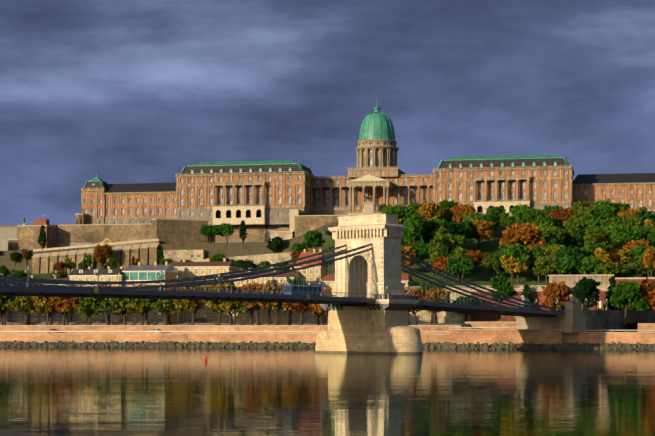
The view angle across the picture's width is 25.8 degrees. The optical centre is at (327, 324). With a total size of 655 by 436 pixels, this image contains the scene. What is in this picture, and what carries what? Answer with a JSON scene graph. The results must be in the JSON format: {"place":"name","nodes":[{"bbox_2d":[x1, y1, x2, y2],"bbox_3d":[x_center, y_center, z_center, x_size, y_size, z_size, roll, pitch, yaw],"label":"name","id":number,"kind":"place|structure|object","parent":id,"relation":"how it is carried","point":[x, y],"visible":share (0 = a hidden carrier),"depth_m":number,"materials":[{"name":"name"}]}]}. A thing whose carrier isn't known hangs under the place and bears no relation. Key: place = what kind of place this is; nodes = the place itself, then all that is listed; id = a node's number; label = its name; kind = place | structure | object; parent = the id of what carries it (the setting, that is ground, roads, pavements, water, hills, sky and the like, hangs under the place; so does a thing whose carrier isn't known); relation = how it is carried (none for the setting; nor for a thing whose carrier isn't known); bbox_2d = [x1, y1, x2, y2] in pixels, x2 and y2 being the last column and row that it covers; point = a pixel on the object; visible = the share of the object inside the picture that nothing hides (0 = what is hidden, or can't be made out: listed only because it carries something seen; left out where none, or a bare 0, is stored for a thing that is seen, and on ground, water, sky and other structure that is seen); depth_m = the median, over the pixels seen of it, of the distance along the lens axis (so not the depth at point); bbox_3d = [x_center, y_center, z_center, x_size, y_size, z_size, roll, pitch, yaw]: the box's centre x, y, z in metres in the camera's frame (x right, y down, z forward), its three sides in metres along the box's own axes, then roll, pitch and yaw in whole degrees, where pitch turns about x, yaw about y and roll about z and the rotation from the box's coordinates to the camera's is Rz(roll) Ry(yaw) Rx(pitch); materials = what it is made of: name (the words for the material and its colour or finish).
{"place":"outdoors","nodes":[
{"label":"outdoors","id":0,"kind":"place"},
{"bbox_2d":[0,347,654,435],"bbox_3d":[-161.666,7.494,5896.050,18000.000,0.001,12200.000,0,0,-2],"label":"water","id":1,"kind":"structure","parent":0,"point":[117,391],"depth_m":158.74,"materials":[{"name":"brown liquid"}]},
{"bbox_2d":[0,322,654,344],"bbox_3d":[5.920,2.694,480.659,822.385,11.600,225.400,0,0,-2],"label":"embankment wall","id":2,"kind":"structure","parent":0,"point":[493,332],"depth_m":479.55,"materials":[{"name":"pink stone"}]},
{"bbox_2d":[6,296,43,324],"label":"tree","id":3,"kind":"object","parent":2,"relation":"on","point":[24,305],"visible":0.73,"depth_m":508.56,"materials":[{"name":"green plant"}]},
{"bbox_2d":[32,296,55,324],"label":"tree","id":4,"kind":"object","parent":2,"relation":"on","point":[41,303],"visible":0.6,"depth_m":505.48,"materials":[{"name":"yellow plant"}]},
{"bbox_2d":[50,297,78,324],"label":"tree","id":5,"kind":"object","parent":2,"relation":"on","point":[62,305],"visible":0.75,"depth_m":505.89,"materials":[{"name":"orange plant"}]},
{"bbox_2d":[74,297,101,324],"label":"tree","id":6,"kind":"object","parent":2,"relation":"on","point":[84,306],"visible":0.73,"depth_m":504.53,"materials":[{"name":"green plant"}]},
{"bbox_2d":[87,298,118,324],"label":"tree","id":7,"kind":"object","parent":2,"relation":"on","point":[103,308],"visible":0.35,"depth_m":502.86,"materials":[{"name":"green plant"}]},
{"bbox_2d":[104,298,134,324],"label":"tree","id":8,"kind":"object","parent":2,"relation":"on","point":[121,311],"visible":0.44,"depth_m":502.62,"materials":[{"name":"green plant"}]},
{"bbox_2d":[125,289,154,324],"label":"tree","id":9,"kind":"object","parent":2,"relation":"on","point":[135,305],"visible":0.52,"depth_m":498.68,"materials":[{"name":"green plant"}]},
{"bbox_2d":[146,299,183,324],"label":"tree","id":10,"kind":"object","parent":2,"relation":"on","point":[164,307],"visible":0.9,"depth_m":499.45,"materials":[{"name":"green plant"}]},
{"bbox_2d":[171,285,204,324],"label":"tree","id":11,"kind":"object","parent":2,"relation":"on","point":[193,305],"visible":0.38,"depth_m":498.75,"materials":[{"name":"yellow plant"}]},
{"bbox_2d":[203,280,236,324],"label":"tree","id":12,"kind":"object","parent":2,"relation":"on","point":[229,306],"visible":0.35,"depth_m":495.21,"materials":[{"name":"yellow plant"}]},
{"bbox_2d":[282,303,311,324],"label":"tree","id":13,"kind":"object","parent":2,"relation":"on","point":[301,309],"visible":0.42,"depth_m":490.12,"materials":[{"name":"orange plant"}]},
{"bbox_2d":[0,340,654,348],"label":"riprap rocks","id":14,"kind":"object","parent":2,"relation":"on","point":[445,345],"visible":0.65,"depth_m":473.04,"materials":[{"name":"grey stone"}]},
{"bbox_2d":[404,289,425,324],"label":"tree","id":15,"kind":"object","parent":2,"relation":"on","point":[419,292],"visible":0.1,"depth_m":480.20,"materials":[{"name":"orange plant"}]},
{"bbox_2d":[515,294,654,331],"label":"bridge abutment","id":16,"kind":"object","parent":2,"relation":"on","point":[575,318],"visible":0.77,"depth_m":454.08,"materials":[{"name":"stone"}]},
{"bbox_2d":[0,216,654,324],"bbox_3d":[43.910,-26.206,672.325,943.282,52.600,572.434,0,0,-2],"label":"hillside","id":17,"kind":"structure","parent":0,"point":[480,276],"depth_m":659.06,"materials":[{"name":"green plant"}]},
{"bbox_2d":[0,296,14,324],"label":"tree","id":18,"kind":"object","parent":17,"relation":"on","point":[5,306],"visible":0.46,"depth_m":510.07,"materials":[{"name":"green plant"}]},
{"bbox_2d":[11,275,71,321],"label":"building","id":19,"kind":"structure","parent":17,"relation":"on","point":[17,316],"depth_m":538.25,"materials":[{"name":"yellow paint"}]},
{"bbox_2d":[37,225,46,249],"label":"tree","id":20,"kind":"object","parent":17,"relation":"on","point":[41,239],"visible":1,"depth_m":703.57,"materials":[{"name":"green plant"}]},
{"bbox_2d":[75,213,86,224],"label":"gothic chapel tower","id":21,"kind":"structure","parent":17,"relation":"on","point":[80,218],"depth_m":733.87,"materials":[{"name":"stone"}]},
{"bbox_2d":[68,266,123,321],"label":"building","id":22,"kind":"structure","parent":17,"relation":"on","point":[107,274],"depth_m":535.80,"materials":[{"name":"paint"}]},
{"bbox_2d":[93,243,113,268],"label":"tree","id":23,"kind":"object","parent":17,"relation":"on","point":[104,253],"visible":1,"depth_m":685.25,"materials":[{"name":"brown plant"}]},
{"bbox_2d":[81,175,176,223],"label":"palace wing","id":24,"kind":"structure","parent":17,"relation":"on","point":[103,202],"depth_m":735.27,"materials":[{"name":"beige stone"}]},
{"bbox_2d":[121,262,179,321],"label":"building","id":25,"kind":"structure","parent":17,"relation":"on","point":[139,272],"depth_m":534.89,"materials":[{"name":"yellow paint"}]},
{"bbox_2d":[168,258,240,321],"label":"building","id":26,"kind":"structure","parent":17,"relation":"on","point":[191,269],"depth_m":549.23,"materials":[{"name":"yellow paint"}]},
{"bbox_2d":[200,224,220,243],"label":"tree","id":27,"kind":"object","parent":17,"relation":"on","point":[210,231],"visible":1,"depth_m":684.33,"materials":[{"name":"green plant"}]},
{"bbox_2d":[218,223,233,242],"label":"tree","id":28,"kind":"object","parent":17,"relation":"on","point":[225,228],"visible":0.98,"depth_m":684.81,"materials":[{"name":"green plant"}]},
{"bbox_2d":[220,288,249,324],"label":"tree","id":29,"kind":"object","parent":17,"relation":"on","point":[240,307],"visible":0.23,"depth_m":495.28,"materials":[{"name":"green plant"}]},
{"bbox_2d":[175,160,315,224],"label":"palace wing","id":30,"kind":"structure","parent":17,"relation":"on","point":[250,192],"depth_m":706.57,"materials":[{"name":"brick"}]},
{"bbox_2d":[237,282,267,324],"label":"tree","id":31,"kind":"object","parent":17,"relation":"on","point":[255,307],"visible":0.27,"depth_m":493.60,"materials":[{"name":"yellow plant"}]},
{"bbox_2d":[207,283,327,323],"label":"building","id":32,"kind":"structure","parent":17,"relation":"on","point":[308,317],"depth_m":520.83,"materials":[{"name":"paint"}]},
{"bbox_2d":[229,268,306,286],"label":"yellow town house","id":33,"kind":"structure","parent":17,"relation":"on","point":[282,277],"depth_m":538.43,"materials":[{"name":"paint"}]},
{"bbox_2d":[256,282,289,324],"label":"tree","id":34,"kind":"object","parent":17,"relation":"on","point":[276,307],"visible":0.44,"depth_m":492.47,"materials":[{"name":"yellow plant"}]},
{"bbox_2d":[265,236,283,252],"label":"tree","id":35,"kind":"object","parent":17,"relation":"on","point":[275,243],"visible":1,"depth_m":677.10,"materials":[{"name":"green plant"}]},
{"bbox_2d":[280,275,304,324],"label":"tree","id":36,"kind":"object","parent":17,"relation":"on","point":[291,281],"visible":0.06,"depth_m":498.07,"materials":[{"name":"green plant"}]},
{"bbox_2d":[294,249,327,284],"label":"house","id":37,"kind":"structure","parent":17,"relation":"on","point":[315,275],"depth_m":554.92,"materials":[{"name":"yellow paint"}]},
{"bbox_2d":[301,229,325,251],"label":"tree","id":38,"kind":"object","parent":17,"relation":"on","point":[313,238],"visible":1,"depth_m":622.47,"materials":[{"name":"green plant"}]},
{"bbox_2d":[308,287,331,324],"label":"tree","id":39,"kind":"object","parent":17,"relation":"on","point":[316,308],"visible":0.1,"depth_m":486.20,"materials":[{"name":"orange plant"}]},
{"bbox_2d":[0,209,654,274],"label":"medieval fortification walls","id":40,"kind":"structure","parent":17,"relation":"on","point":[140,242],"depth_m":700.89,"materials":[{"name":"stone"}]},
{"bbox_2d":[320,273,413,288],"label":"town house","id":41,"kind":"structure","parent":17,"relation":"on","point":[404,277],"depth_m":548.85,"materials":[{"name":"yellow paint"}]},
{"bbox_2d":[362,193,374,214],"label":"equestrian statue","id":42,"kind":"object","parent":17,"relation":"on","point":[368,209],"visible":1,"depth_m":678.28,"materials":[{"name":"beige stone"}]},
{"bbox_2d":[311,106,433,214],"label":"domed palace building","id":43,"kind":"structure","parent":17,"relation":"on","point":[377,174],"depth_m":715.31,"materials":[{"name":"paint"}]},
{"bbox_2d":[381,204,406,219],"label":"tree","id":44,"kind":"object","parent":17,"relation":"on","point":[399,210],"visible":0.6,"depth_m":654.61,"materials":[{"name":"green plant"}]},
{"bbox_2d":[401,246,417,268],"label":"tree","id":45,"kind":"object","parent":17,"relation":"on","point":[409,250],"visible":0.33,"depth_m":570.38,"materials":[{"name":"orange plant"}]},
{"bbox_2d":[402,211,425,255],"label":"tree","id":46,"kind":"object","parent":17,"relation":"on","point":[415,225],"visible":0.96,"depth_m":596.61,"materials":[{"name":"green plant"}]},
{"bbox_2d":[415,201,445,220],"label":"tree","id":47,"kind":"object","parent":17,"relation":"on","point":[426,210],"visible":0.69,"depth_m":638.92,"materials":[{"name":"orange plant"}]},
{"bbox_2d":[417,280,444,323],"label":"tree","id":48,"kind":"object","parent":17,"relation":"on","point":[425,285],"visible":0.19,"depth_m":516.99,"materials":[{"name":"green plant"}]},
{"bbox_2d":[422,286,449,324],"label":"tree","id":49,"kind":"object","parent":17,"relation":"on","point":[436,292],"visible":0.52,"depth_m":479.36,"materials":[{"name":"orange plant"}]},
{"bbox_2d":[422,219,449,243],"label":"tree","id":50,"kind":"object","parent":17,"relation":"on","point":[431,226],"visible":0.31,"depth_m":603.95,"materials":[{"name":"green plant"}]},
{"bbox_2d":[428,235,448,273],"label":"tree","id":51,"kind":"object","parent":17,"relation":"on","point":[436,244],"visible":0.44,"depth_m":575.17,"materials":[{"name":"green plant"}]},
{"bbox_2d":[432,256,454,281],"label":"tree","id":52,"kind":"object","parent":17,"relation":"on","point":[440,263],"visible":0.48,"depth_m":558.62,"materials":[{"name":"orange plant"}]},
{"bbox_2d":[442,222,467,240],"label":"tree","id":53,"kind":"object","parent":17,"relation":"on","point":[456,229],"visible":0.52,"depth_m":598.66,"materials":[{"name":"green plant"}]},
{"bbox_2d":[449,246,468,281],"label":"tree","id":54,"kind":"object","parent":17,"relation":"on","point":[459,251],"visible":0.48,"depth_m":557.69,"materials":[{"name":"green plant"}]},
{"bbox_2d":[445,256,477,282],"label":"tree","id":55,"kind":"object","parent":17,"relation":"on","point":[459,265],"visible":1,"depth_m":549.44,"materials":[{"name":"green plant"}]},
{"bbox_2d":[448,203,475,222],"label":"tree","id":56,"kind":"object","parent":17,"relation":"on","point":[456,210],"visible":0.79,"depth_m":644.63,"materials":[{"name":"orange plant"}]},
{"bbox_2d":[447,220,477,239],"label":"tree","id":57,"kind":"object","parent":17,"relation":"on","point":[468,227],"visible":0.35,"depth_m":610.66,"materials":[{"name":"green plant"}]},
{"bbox_2d":[454,294,483,323],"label":"tree","id":58,"kind":"object","parent":17,"relation":"on","point":[465,300],"visible":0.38,"depth_m":511.17,"materials":[{"name":"green plant"}]},
{"bbox_2d":[465,250,487,272],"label":"tree","id":59,"kind":"object","parent":17,"relation":"on","point":[478,256],"visible":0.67,"depth_m":571.32,"materials":[{"name":"orange plant"}]},
{"bbox_2d":[471,220,495,249],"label":"tree","id":60,"kind":"object","parent":17,"relation":"on","point":[484,229],"visible":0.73,"depth_m":613.99,"materials":[{"name":"orange plant"}]},
{"bbox_2d":[485,252,503,273],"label":"tree","id":61,"kind":"object","parent":17,"relation":"on","point":[494,262],"visible":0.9,"depth_m":554.17,"materials":[{"name":"green plant"}]},
{"bbox_2d":[485,206,505,229],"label":"tree","id":62,"kind":"object","parent":17,"relation":"on","point":[497,211],"visible":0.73,"depth_m":651.34,"materials":[{"name":"green plant"}]},
{"bbox_2d":[489,274,514,317],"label":"tree","id":63,"kind":"object","parent":17,"relation":"on","point":[499,282],"visible":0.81,"depth_m":514.42,"materials":[{"name":"green plant"}]},
{"bbox_2d":[433,154,573,212],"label":"palace wing","id":64,"kind":"structure","parent":17,"relation":"on","point":[480,184],"depth_m":681.52,"materials":[{"name":"orange brick"}]},
{"bbox_2d":[499,212,513,226],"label":"tree","id":65,"kind":"object","parent":17,"relation":"on","point":[505,220],"visible":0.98,"depth_m":638.48,"materials":[{"name":"green plant"}]},
{"bbox_2d":[500,254,528,283],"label":"tree","id":66,"kind":"object","parent":17,"relation":"on","point":[511,266],"visible":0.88,"depth_m":545.97,"materials":[{"name":"yellow plant"}]},
{"bbox_2d":[500,243,531,283],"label":"tree","id":67,"kind":"object","parent":17,"relation":"on","point":[516,250],"visible":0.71,"depth_m":546.60,"materials":[{"name":"green plant"}]},
{"bbox_2d":[510,203,530,220],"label":"tree","id":68,"kind":"object","parent":17,"relation":"on","point":[516,208],"visible":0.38,"depth_m":644.99,"materials":[{"name":"green plant"}]},
{"bbox_2d":[499,223,547,250],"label":"tree","id":69,"kind":"object","parent":17,"relation":"on","point":[528,235],"visible":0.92,"depth_m":575.62,"materials":[{"name":"orange plant"}]},
{"bbox_2d":[513,208,537,225],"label":"tree","id":70,"kind":"object","parent":17,"relation":"on","point":[520,213],"visible":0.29,"depth_m":616.53,"materials":[{"name":"green plant"}]},
{"bbox_2d":[404,274,654,323],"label":"retaining wall","id":71,"kind":"structure","parent":17,"relation":"on","point":[424,317],"depth_m":518.43,"materials":[{"name":"stone"}]},
{"bbox_2d":[532,245,544,282],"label":"tree","id":72,"kind":"object","parent":17,"relation":"on","point":[537,252],"visible":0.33,"depth_m":549.98,"materials":[{"name":"green plant"}]},
{"bbox_2d":[530,256,556,283],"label":"tree","id":73,"kind":"object","parent":17,"relation":"on","point":[545,265],"visible":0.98,"depth_m":546.63,"materials":[{"name":"green plant"}]},
{"bbox_2d":[534,216,559,235],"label":"tree","id":74,"kind":"object","parent":17,"relation":"on","point":[540,220],"visible":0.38,"depth_m":607.82,"materials":[{"name":"green plant"}]},
{"bbox_2d":[544,226,563,244],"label":"tree","id":75,"kind":"object","parent":17,"relation":"on","point":[554,233],"visible":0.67,"depth_m":584.89,"materials":[{"name":"green plant"}]},
{"bbox_2d":[540,226,567,244],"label":"tree","id":76,"kind":"object","parent":17,"relation":"on","point":[564,233],"visible":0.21,"depth_m":601.65,"materials":[{"name":"green plant"}]},
{"bbox_2d":[540,280,571,310],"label":"tree","id":77,"kind":"object","parent":17,"relation":"on","point":[559,291],"visible":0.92,"depth_m":504.82,"materials":[{"name":"orange plant"}]},
{"bbox_2d":[547,206,574,225],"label":"tree","id":78,"kind":"object","parent":17,"relation":"on","point":[561,215],"visible":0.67,"depth_m":617.15,"materials":[{"name":"orange plant"}]},
{"bbox_2d":[554,247,591,274],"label":"tree","id":79,"kind":"object","parent":17,"relation":"on","point":[568,259],"visible":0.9,"depth_m":542.51,"materials":[{"name":"green plant"}]},
{"bbox_2d":[562,215,586,247],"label":"tree","id":80,"kind":"object","parent":17,"relation":"on","point":[569,224],"visible":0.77,"depth_m":603.68,"materials":[{"name":"green plant"}]},
{"bbox_2d":[571,228,584,245],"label":"tree","id":81,"kind":"object","parent":17,"relation":"on","point":[578,235],"visible":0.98,"depth_m":601.96,"materials":[{"name":"green plant"}]},
{"bbox_2d":[573,206,596,217],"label":"tree","id":82,"kind":"object","parent":17,"relation":"on","point":[589,211],"visible":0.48,"depth_m":627.71,"materials":[{"name":"green plant"}]},
{"bbox_2d":[573,277,601,309],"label":"tree","id":83,"kind":"object","parent":17,"relation":"on","point":[584,288],"visible":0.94,"depth_m":482.87,"materials":[{"name":"green plant"}]},
{"bbox_2d":[578,255,599,274],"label":"tree","id":84,"kind":"object","parent":17,"relation":"on","point":[588,264],"visible":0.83,"depth_m":540.83,"materials":[{"name":"green plant"}]},
{"bbox_2d":[583,225,612,250],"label":"tree","id":85,"kind":"object","parent":17,"relation":"on","point":[597,235],"visible":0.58,"depth_m":551.16,"materials":[{"name":"green plant"}]},
{"bbox_2d":[586,242,609,256],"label":"tree","id":86,"kind":"object","parent":17,"relation":"on","point":[593,247],"visible":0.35,"depth_m":547.44,"materials":[{"name":"green plant"}]},
{"bbox_2d":[594,247,612,263],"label":"tree","id":87,"kind":"object","parent":17,"relation":"on","point":[602,255],"visible":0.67,"depth_m":544.47,"materials":[{"name":"yellow plant"}]},
{"bbox_2d":[591,199,617,210],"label":"tree","id":88,"kind":"object","parent":17,"relation":"on","point":[604,203],"visible":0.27,"depth_m":630.43,"materials":[{"name":"green plant"}]},
{"bbox_2d":[594,204,618,219],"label":"tree","id":89,"kind":"object","parent":17,"relation":"on","point":[603,212],"visible":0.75,"depth_m":623.45,"materials":[{"name":"green plant"}]},
{"bbox_2d":[592,261,630,276],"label":"tree","id":90,"kind":"object","parent":17,"relation":"on","point":[616,269],"visible":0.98,"depth_m":537.24,"materials":[{"name":"green plant"}]},
{"bbox_2d":[603,276,619,309],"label":"tree","id":91,"kind":"object","parent":17,"relation":"on","point":[612,282],"visible":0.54,"depth_m":497.99,"materials":[{"name":"green plant"}]},
{"bbox_2d":[572,173,654,209],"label":"palace wing","id":92,"kind":"structure","parent":17,"relation":"on","point":[636,190],"depth_m":687.05,"materials":[{"name":"orange brick"}]},
{"bbox_2d":[606,223,630,242],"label":"tree","id":93,"kind":"object","parent":17,"relation":"on","point":[618,230],"visible":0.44,"depth_m":576.85,"materials":[{"name":"green plant"}]},
{"bbox_2d":[608,249,633,275],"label":"tree","id":94,"kind":"object","parent":17,"relation":"on","point":[625,255],"visible":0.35,"depth_m":551.93,"materials":[{"name":"yellow plant"}]},
{"bbox_2d":[610,279,646,324],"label":"tree","id":95,"kind":"object","parent":17,"relation":"on","point":[629,293],"visible":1,"depth_m":462.78,"materials":[{"name":"green plant"}]},
{"bbox_2d":[617,207,639,218],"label":"tree","id":96,"kind":"object","parent":17,"relation":"on","point":[628,213],"visible":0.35,"depth_m":618.21,"materials":[{"name":"orange plant"}]},
{"bbox_2d":[622,216,644,229],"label":"tree","id":97,"kind":"object","parent":17,"relation":"on","point":[635,222],"visible":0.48,"depth_m":601.66,"materials":[{"name":"green plant"}]},
{"bbox_2d":[620,227,650,242],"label":"tree","id":98,"kind":"object","parent":17,"relation":"on","point":[635,234],"visible":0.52,"depth_m":573.69,"materials":[{"name":"green plant"}]},
{"bbox_2d":[622,239,650,274],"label":"tree","id":99,"kind":"object","parent":17,"relation":"on","point":[633,244],"visible":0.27,"depth_m":555.64,"materials":[{"name":"orange plant"}]},
{"bbox_2d":[626,256,649,276],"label":"tree","id":100,"kind":"object","parent":17,"relation":"on","point":[637,263],"visible":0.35,"depth_m":543.29,"materials":[{"name":"green plant"}]},
{"bbox_2d":[629,245,652,276],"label":"tree","id":101,"kind":"object","parent":17,"relation":"on","point":[637,251],"visible":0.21,"depth_m":550.96,"materials":[{"name":"green plant"}]},
{"bbox_2d":[634,209,654,224],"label":"tree","id":102,"kind":"object","parent":17,"relation":"on","point":[643,214],"visible":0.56,"depth_m":610.54,"materials":[{"name":"green plant"}]},
{"bbox_2d":[638,277,654,306],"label":"tree","id":103,"kind":"object","parent":17,"relation":"on","point":[646,285],"visible":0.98,"depth_m":464.35,"materials":[{"name":"orange plant"}]},
{"bbox_2d":[642,246,654,276],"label":"tree","id":104,"kind":"object","parent":17,"relation":"on","point":[649,257],"visible":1,"depth_m":536.65,"materials":[{"name":"orange plant"}]},
{"bbox_2d":[0,0,654,224],"label":"sky","id":105,"kind":"structure","parent":0,"point":[115,91],"materials":[{"name":"blue"}]},
{"bbox_2d":[315,214,422,353],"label":"bridge tower","id":106,"kind":"structure","parent":0,"point":[380,326],"depth_m":377.72,"materials":[{"name":"beige stone"}]},
{"bbox_2d":[0,243,564,316],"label":"chain bridge deck","id":107,"kind":"structure","parent":106,"relation":"on","point":[21,286],"depth_m":348.53,"materials":[{"name":"black metal"}]},
{"bbox_2d":[284,284,321,295],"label":"city bus","id":108,"kind":"object","parent":107,"relation":"on","point":[307,288],"visible":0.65,"depth_m":358.61,"materials":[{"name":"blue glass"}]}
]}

